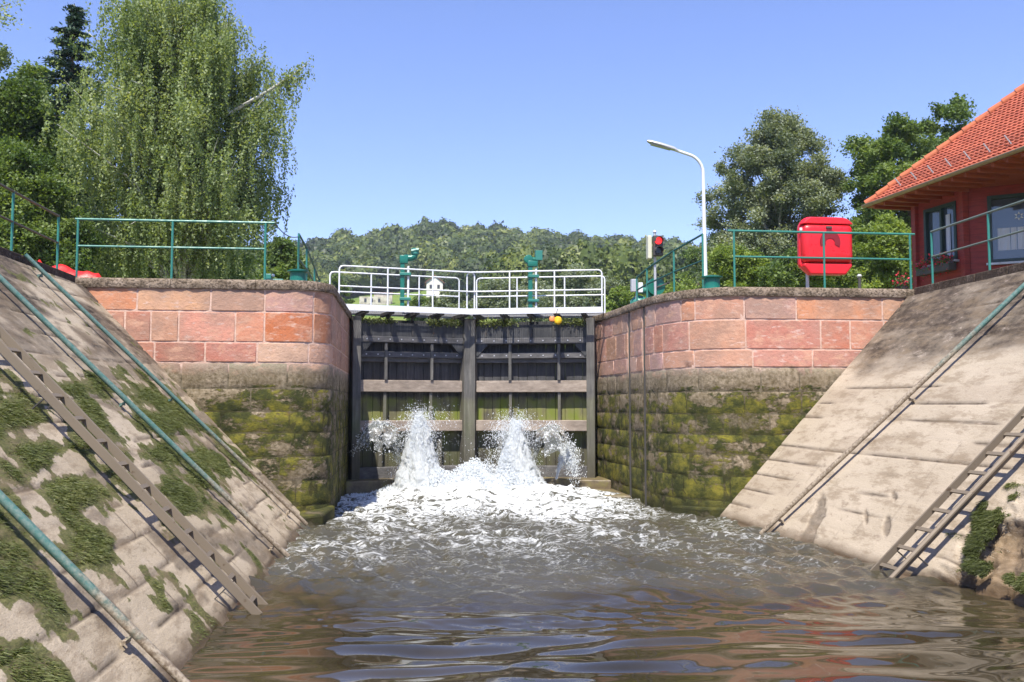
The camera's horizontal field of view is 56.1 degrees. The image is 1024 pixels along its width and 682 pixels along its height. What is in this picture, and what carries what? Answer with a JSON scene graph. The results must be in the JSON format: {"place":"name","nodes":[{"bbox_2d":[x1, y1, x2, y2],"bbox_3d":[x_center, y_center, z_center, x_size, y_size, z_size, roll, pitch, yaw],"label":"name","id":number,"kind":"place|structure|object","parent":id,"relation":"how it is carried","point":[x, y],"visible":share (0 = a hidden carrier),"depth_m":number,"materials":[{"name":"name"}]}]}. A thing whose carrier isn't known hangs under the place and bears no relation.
{"place":"outdoors","nodes":[
{"label":"outdoors","id":0,"kind":"place"},
{"bbox_2d":[341,285,574,463],"bbox_3d":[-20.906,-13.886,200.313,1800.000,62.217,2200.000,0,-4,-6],"label":"ground","id":1,"kind":"structure","parent":0,"point":[395,299],"depth_m":237.06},
{"bbox_2d":[0,0,30,75],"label":"birch tree","id":2,"kind":"object","parent":1,"relation":"on","point":[4,53],"visible":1,"depth_m":19.41,"materials":[{"name":"green plant"}]},
{"bbox_2d":[0,72,92,270],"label":"leafy tree","id":3,"kind":"object","parent":1,"relation":"on","point":[22,113],"visible":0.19,"depth_m":28.75,"materials":[{"name":"green plant"}]},
{"bbox_2d":[0,133,111,272],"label":"leafy tree","id":4,"kind":"object","parent":1,"relation":"on","point":[21,173],"visible":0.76,"depth_m":24.24,"materials":[{"name":"green plant"}]},
{"bbox_2d":[5,59,121,276],"bbox_3d":[-16.979,-5.062,35.886,6.414,11.244,4.742,0,-4,-6],"label":"leafy tree","id":5,"kind":"object","parent":1,"relation":"on","point":[28,68],"visible":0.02,"depth_m":35.67,"materials":[{"name":"green plant"}]},
{"bbox_2d":[38,259,100,276],"bbox_3d":[-8.254,-1.249,17.911,1.300,0.549,0.500,0,-4,-6],"label":"tarpaulin","id":6,"kind":"object","parent":1,"relation":"on","point":[65,268],"visible":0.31,"depth_m":17.86,"materials":[{"name":"red plastic"}]},
{"bbox_2d":[34,2,129,277],"bbox_3d":[-15.146,-5.513,33.204,5.880,12.463,5.789,0,-4,-6],"label":"spruce tree","id":7,"kind":"object","parent":1,"relation":"on","point":[74,20],"visible":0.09,"depth_m":33.09,"materials":[{"name":"green plant"}]},
{"bbox_2d":[0,247,303,681],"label":"sloping bank","id":8,"kind":"structure","parent":1,"relation":"on","point":[86,646],"depth_m":9.26,"materials":[{"name":"stone"}]},
{"bbox_2d":[0,183,59,268],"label":"railing","id":9,"kind":"object","parent":8,"relation":"on","point":[12,221],"visible":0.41,"depth_m":15.12,"materials":[{"name":"green metal"}]},
{"bbox_2d":[0,490,189,681],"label":"slope pipe","id":10,"kind":"object","parent":8,"relation":"attached to","point":[90,588],"visible":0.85,"depth_m":6.85,"materials":[{"name":"metal"}]},
{"bbox_2d":[0,325,267,614],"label":"ladder","id":11,"kind":"object","parent":8,"relation":"on","point":[122,473],"visible":0.86,"depth_m":9.40,"materials":[{"name":"metal"}]},
{"bbox_2d":[0,274,289,556],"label":"slope pipe","id":12,"kind":"object","parent":8,"relation":"attached to","point":[27,304],"visible":0.89,"depth_m":12.26,"materials":[{"name":"metal"}]},
{"bbox_2d":[24,253,307,525],"bbox_3d":[-5.260,0.871,14.950,4.290,4.194,0.141,2,-4,-27],"label":"slope pipe","id":13,"kind":"object","parent":8,"relation":"attached to","point":[59,287],"visible":0.88,"depth_m":14.84,"materials":[{"name":"teal metal"}]},
{"bbox_2d":[0,318,1023,681],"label":"grass","id":14,"kind":"structure","parent":8,"relation":"on","point":[984,524],"depth_m":9.67,"materials":[{"name":"green plant"}]},
{"bbox_2d":[36,0,315,279],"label":"willow tree","id":15,"kind":"object","parent":1,"relation":"on","point":[182,79],"visible":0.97,"depth_m":26.47,"materials":[{"name":"green plant"}]},
{"bbox_2d":[85,222,285,279],"bbox_3d":[-11.428,-2.075,33.297,6.981,4.940,5.500,0,-4,-6],"label":"shrub","id":16,"kind":"object","parent":1,"relation":"on","point":[243,269],"visible":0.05,"depth_m":33.36,"materials":[{"name":"green plant"}]},
{"bbox_2d":[75,277,351,525],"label":"stone wall","id":17,"kind":"structure","parent":1,"relation":"on","point":[257,372],"depth_m":16.92,"materials":[{"name":"stone"}]},
{"bbox_2d":[75,218,274,279],"bbox_3d":[-5.991,-1.608,17.116,3.450,1.112,0.100,0,-4,-6],"label":"railing","id":18,"kind":"object","parent":17,"relation":"on","point":[172,246],"visible":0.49,"depth_m":17.11,"materials":[{"name":"green metal"}]},
{"bbox_2d":[275,223,298,237],"bbox_3d":[-4.194,-2.027,17.938,0.018,0.130,1.239,-1,-4,8],"label":"chain","id":19,"kind":"object","parent":18,"relation":"hanging from","point":[284,233],"visible":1,"depth_m":17.76,"materials":[{"name":"metal"}]},
{"bbox_2d":[266,274,282,279],"bbox_3d":[-4.352,-1.133,17.609,0.340,0.185,0.160,0,-4,-6],"label":"mooring cleat","id":20,"kind":"object","parent":17,"relation":"on","point":[269,276],"visible":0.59,"depth_m":17.54,"materials":[{"name":"green metal"}]},
{"bbox_2d":[287,269,308,280],"bbox_3d":[-3.975,-1.175,17.853,0.399,0.293,0.399,0,-4,-6],"label":"bollard","id":21,"kind":"object","parent":17,"relation":"on","point":[297,274],"visible":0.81,"depth_m":17.72,"materials":[{"name":"green metal"}]},
{"bbox_2d":[297,233,319,281],"bbox_3d":[-4.175,-1.427,19.914,0.130,1.132,2.903,0,-4,-3],"label":"railing","id":22,"kind":"object","parent":17,"relation":"on","point":[307,255],"visible":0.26,"depth_m":19.30,"materials":[{"name":"green metal"}]},
{"bbox_2d":[329,248,475,479],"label":"lock gate","id":23,"kind":"structure","parent":17,"relation":"attached to","point":[398,367],"depth_m":23.17,"materials":[{"name":"grey wood"}]},
{"bbox_2d":[361,315,463,328],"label":"weeds","id":24,"kind":"object","parent":23,"relation":"attached to","point":[380,320],"visible":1,"depth_m":23.26,"materials":[{"name":"green plant"}]},
{"bbox_2d":[257,235,311,280],"bbox_3d":[-9.279,-1.792,39.428,2.426,5.202,2.743,0,-4,-6],"label":"shrub","id":25,"kind":"object","parent":1,"relation":"on","point":[286,257],"visible":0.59,"depth_m":39.09,"materials":[{"name":"green plant"}]},
{"bbox_2d":[327,273,355,303],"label":"bush","id":26,"kind":"object","parent":1,"relation":"on","point":[334,279],"visible":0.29,"depth_m":88.95,"materials":[{"name":"green plant"}]},
{"bbox_2d":[359,292,392,304],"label":"stone barn","id":27,"kind":"structure","parent":1,"relation":"on","point":[379,299],"depth_m":211.18,"materials":[{"name":"white"}]},
{"bbox_2d":[403,292,429,320],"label":"bush","id":28,"kind":"object","parent":1,"relation":"on","point":[423,300],"visible":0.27,"depth_m":71.47,"materials":[{"name":"green plant"}]},
{"bbox_2d":[424,275,444,297],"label":"house","id":29,"kind":"structure","parent":1,"relation":"on","point":[438,283],"depth_m":225.73,"materials":[{"name":"beige"}]},
{"bbox_2d":[421,289,470,321],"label":"willow bush","id":30,"kind":"object","parent":1,"relation":"on","point":[447,302],"visible":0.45,"depth_m":67.52,"materials":[{"name":"green plant"}]},
{"bbox_2d":[130,216,852,306],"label":"forest","id":31,"kind":"object","parent":1,"relation":"on","point":[442,244],"visible":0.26,"depth_m":243.26,"materials":[{"name":"green plant"}]},
{"bbox_2d":[466,273,533,321],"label":"willow bush","id":32,"kind":"object","parent":1,"relation":"on","point":[498,302],"visible":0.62,"depth_m":74.80,"materials":[{"name":"green plant"}]},
{"bbox_2d":[512,273,565,321],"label":"willow bush","id":33,"kind":"object","parent":1,"relation":"on","point":[525,283],"visible":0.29,"depth_m":81.87,"materials":[{"name":"green plant"}]},
{"bbox_2d":[537,262,600,321],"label":"willow bush","id":34,"kind":"object","parent":1,"relation":"on","point":[583,283],"visible":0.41,"depth_m":78.59,"materials":[{"name":"green plant"}]},
{"bbox_2d":[581,275,626,307],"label":"willow bush","id":35,"kind":"object","parent":1,"relation":"on","point":[594,301],"visible":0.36,"depth_m":70.79,"materials":[{"name":"green plant"}]},
{"bbox_2d":[603,284,643,311],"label":"bush","id":36,"kind":"object","parent":1,"relation":"on","point":[620,296],"visible":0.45,"depth_m":60.90,"materials":[{"name":"green plant"}]},
{"bbox_2d":[644,277,699,297],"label":"bush","id":37,"kind":"object","parent":1,"relation":"on","point":[687,284],"visible":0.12,"depth_m":67.05,"materials":[{"name":"green plant"}]},
{"bbox_2d":[647,140,707,275],"bbox_3d":[5.344,-3.287,31.022,1.953,6.439,0.300,0,-4,-6],"label":"street lamp","id":38,"kind":"object","parent":1,"relation":"on","point":[661,145],"visible":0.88,"depth_m":31.12,"materials":[{"name":"grey metal"}]},
{"bbox_2d":[675,246,711,288],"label":"bush","id":39,"kind":"object","parent":1,"relation":"on","point":[690,256],"visible":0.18,"depth_m":72.18,"materials":[{"name":"green plant"}]},
{"bbox_2d":[697,240,769,286],"bbox_3d":[8.287,-1.583,34.110,2.981,4.061,2.579,-4,-5,42],"label":"shrub","id":40,"kind":"object","parent":1,"relation":"on","point":[721,259],"visible":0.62,"depth_m":33.81,"materials":[{"name":"green plant"}]},
{"bbox_2d":[583,287,913,516],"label":"stone wall","id":41,"kind":"structure","parent":1,"relation":"on","point":[707,399],"depth_m":18.17,"materials":[{"name":"stone"}]},
{"bbox_2d":[466,250,605,477],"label":"lock gate","id":42,"kind":"structure","parent":41,"relation":"attached to","point":[509,366],"depth_m":23.46,"materials":[{"name":"grey wood"}]},
{"bbox_2d":[475,317,585,329],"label":"weeds","id":43,"kind":"object","parent":42,"relation":"attached to","point":[506,323],"visible":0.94,"depth_m":23.46,"materials":[{"name":"green plant"}]},
{"bbox_2d":[549,309,561,323],"bbox_3d":[1.040,-0.578,22.887,0.303,0.367,0.229,-2,-4,22],"label":"float","id":44,"kind":"object","parent":42,"relation":"hanging from","point":[557,320],"visible":1,"depth_m":22.81,"materials":[{"name":"yellow plastic"}]},
{"bbox_2d":[630,279,642,297],"bbox_3d":[2.796,-1.055,21.572,0.255,0.660,0.160,0,-4,-6],"label":"control box","id":45,"kind":"object","parent":41,"relation":"on","point":[632,285],"visible":0.55,"depth_m":21.52,"materials":[{"name":"metal"}]},
{"bbox_2d":[630,278,669,303],"bbox_3d":[3.091,-1.085,21.785,0.877,0.688,0.523,0,-4,-6],"label":"winch","id":46,"kind":"object","parent":41,"relation":"on","point":[661,284],"visible":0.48,"depth_m":21.71,"materials":[{"name":"green metal"}]},
{"bbox_2d":[646,230,663,295],"bbox_3d":[3.212,-1.635,21.524,0.325,1.750,0.420,0,-4,-6],"label":"traffic signal","id":47,"kind":"object","parent":41,"relation":"on","point":[654,245],"visible":1,"depth_m":21.55,"materials":[{"name":"metal"}]},
{"bbox_2d":[636,233,703,300],"bbox_3d":[3.257,-1.451,20.142,0.119,1.212,2.615,2,-4,-24],"label":"railing","id":48,"kind":"object","parent":41,"relation":"on","point":[665,256],"visible":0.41,"depth_m":19.90,"materials":[{"name":"green metal"}]},
{"bbox_2d":[701,275,722,287],"bbox_3d":[3.881,-1.119,18.677,0.420,0.293,0.420,0,-4,-6],"label":"bollard","id":49,"kind":"object","parent":41,"relation":"on","point":[711,281],"visible":0.77,"depth_m":18.54,"materials":[{"name":"green metal"}]},
{"bbox_2d":[727,230,914,288],"bbox_3d":[5.967,-1.535,18.471,3.740,1.152,0.100,0,-4,-6],"label":"railing","id":50,"kind":"object","parent":41,"relation":"on","point":[824,257],"visible":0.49,"depth_m":18.47,"materials":[{"name":"green metal"}]},
{"bbox_2d":[691,105,855,288],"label":"poplar tree","id":51,"kind":"object","parent":1,"relation":"on","point":[775,152],"visible":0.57,"depth_m":42.90,"materials":[{"name":"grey plant"}]},
{"bbox_2d":[751,247,857,287],"bbox_3d":[9.796,-1.481,32.331,3.502,3.620,2.542,0,-4,-6],"label":"shrub","id":52,"kind":"object","parent":1,"relation":"on","point":[779,272],"visible":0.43,"depth_m":32.09,"materials":[{"name":"green plant"}]},
{"bbox_2d":[797,217,851,287],"bbox_3d":[6.409,-1.687,19.662,1.135,1.701,0.400,0,-4,-6],"label":"lifebuoy cabinet","id":53,"kind":"object","parent":1,"relation":"on","point":[811,245],"visible":0.92,"depth_m":19.54,"materials":[{"name":"red plastic"}]},
{"bbox_2d":[857,274,861,287],"bbox_3d":[7.606,-1.102,21.033,0.120,0.720,0.120,0,-4,-6],"label":"mooring post","id":54,"kind":"object","parent":1,"relation":"on","point":[859,276],"visible":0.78,"depth_m":21.02,"materials":[{"name":"metal"}]},
{"bbox_2d":[720,262,1023,606],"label":"sloping bank","id":55,"kind":"structure","parent":1,"relation":"on","point":[874,495],"depth_m":14.16,"materials":[{"name":"beige concrete"}]},
{"bbox_2d":[759,282,1023,533],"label":"slope pipe","id":56,"kind":"object","parent":55,"relation":"attached to","point":[903,399],"visible":0.97,"depth_m":14.68,"materials":[{"name":"metal"}]},
{"bbox_2d":[870,407,1023,577],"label":"ladder","id":57,"kind":"object","parent":55,"relation":"on","point":[961,505],"visible":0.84,"depth_m":11.54,"materials":[{"name":"metal"}]},
{"bbox_2d":[930,199,1023,283],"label":"railing","id":58,"kind":"object","parent":55,"relation":"on","point":[988,240],"visible":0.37,"depth_m":16.58,"materials":[{"name":"green metal"}]},
{"bbox_2d":[839,210,912,288],"bbox_3d":[12.521,-2.023,31.650,3.067,4.604,2.565,-3,-5,37],"label":"shrub","id":59,"kind":"object","parent":1,"relation":"on","point":[882,246],"visible":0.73,"depth_m":31.29,"materials":[{"name":"green plant"}]},
{"bbox_2d":[836,111,949,287],"bbox_3d":[16.746,-4.383,40.246,6.266,10.498,5.483,0,-4,-6],"label":"leafy tree","id":60,"kind":"object","parent":1,"relation":"on","point":[875,168],"visible":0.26,"depth_m":39.87,"materials":[{"name":"green plant"}]},
{"bbox_2d":[888,271,916,288],"bbox_3d":[7.775,-1.147,19.228,0.548,0.565,0.455,-1,-4,12],"label":"flower pot","id":61,"kind":"object","parent":1,"relation":"on","point":[900,281],"visible":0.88,"depth_m":19.18,"materials":[{"name":"plant"}]},
{"bbox_2d":[916,91,977,147],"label":"leafy tree","id":62,"kind":"object","parent":1,"relation":"on","point":[957,109],"visible":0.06,"depth_m":45.82,"materials":[{"name":"green plant"}]},
{"bbox_2d":[0,0,1023,246],"label":"sky","id":63,"kind":"structure","parent":0,"point":[524,114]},
{"bbox_2d":[170,478,1023,681],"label":"water","id":64,"kind":"structure","parent":0,"point":[618,594],"depth_m":9.79,"materials":[{"name":"liquid"}]},
{"bbox_2d":[350,398,468,489],"bbox_3d":[-2.238,2.413,21.676,2.896,2.349,1.820,-2,-4,23],"label":"water jet","id":65,"kind":"object","parent":64,"relation":"on","point":[418,462],"visible":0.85,"depth_m":21.45,"materials":[{"name":"white liquid"}]},
{"bbox_2d":[346,476,630,497],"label":"gate sill","id":66,"kind":"structure","parent":64,"relation":"in","point":[373,485],"depth_m":22.16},
{"bbox_2d":[346,457,649,523],"bbox_3d":[-0.380,2.912,19.229,5.928,0.929,5.823,0,-4,-6],"label":"froth","id":67,"kind":"object","parent":64,"relation":"on","point":[485,478],"visible":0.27,"depth_m":21.19,"materials":[{"name":"white liquid"}]},
{"bbox_2d":[474,410,576,487],"bbox_3d":[0.103,2.516,21.974,2.263,2.208,2.111,-2,-5,32],"label":"water jet","id":68,"kind":"object","parent":64,"relation":"on","point":[516,450],"visible":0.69,"depth_m":21.77,"materials":[{"name":"white liquid"}]},
{"bbox_2d":[555,434,586,487],"bbox_3d":[1.358,2.871,22.177,0.702,1.506,0.497,0,-4,-6],"label":"water jet","id":69,"kind":"object","parent":64,"relation":"on","point":[564,457],"visible":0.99,"depth_m":22.10,"materials":[{"name":"white liquid"}]},
{"bbox_2d":[861,83,1023,288],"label":"lock house","id":70,"kind":"structure","parent":0,"point":[975,167],"depth_m":21.63,"materials":[{"name":"red"}]},
{"bbox_2d":[911,248,956,280],"bbox_3d":[9.884,-1.762,22.452,0.740,0.655,1.217,0,-4,-6],"label":"flower box","id":71,"kind":"object","parent":70,"relation":"attached to","point":[944,266],"visible":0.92,"depth_m":22.30,"materials":[{"name":"metal"}]},
{"bbox_2d":[921,201,958,267],"bbox_3d":[10.042,-2.478,22.541,0.240,1.410,1.220,1,-4,-14],"label":"window","id":72,"kind":"structure","parent":70,"relation":"in","point":[942,215],"depth_m":22.53,"materials":[{"name":"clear glass"}]},
{"bbox_2d":[986,193,1023,265],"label":"window","id":73,"kind":"structure","parent":70,"relation":"in","point":[1009,249],"depth_m":21.40,"materials":[{"name":"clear glass"}]}
]}

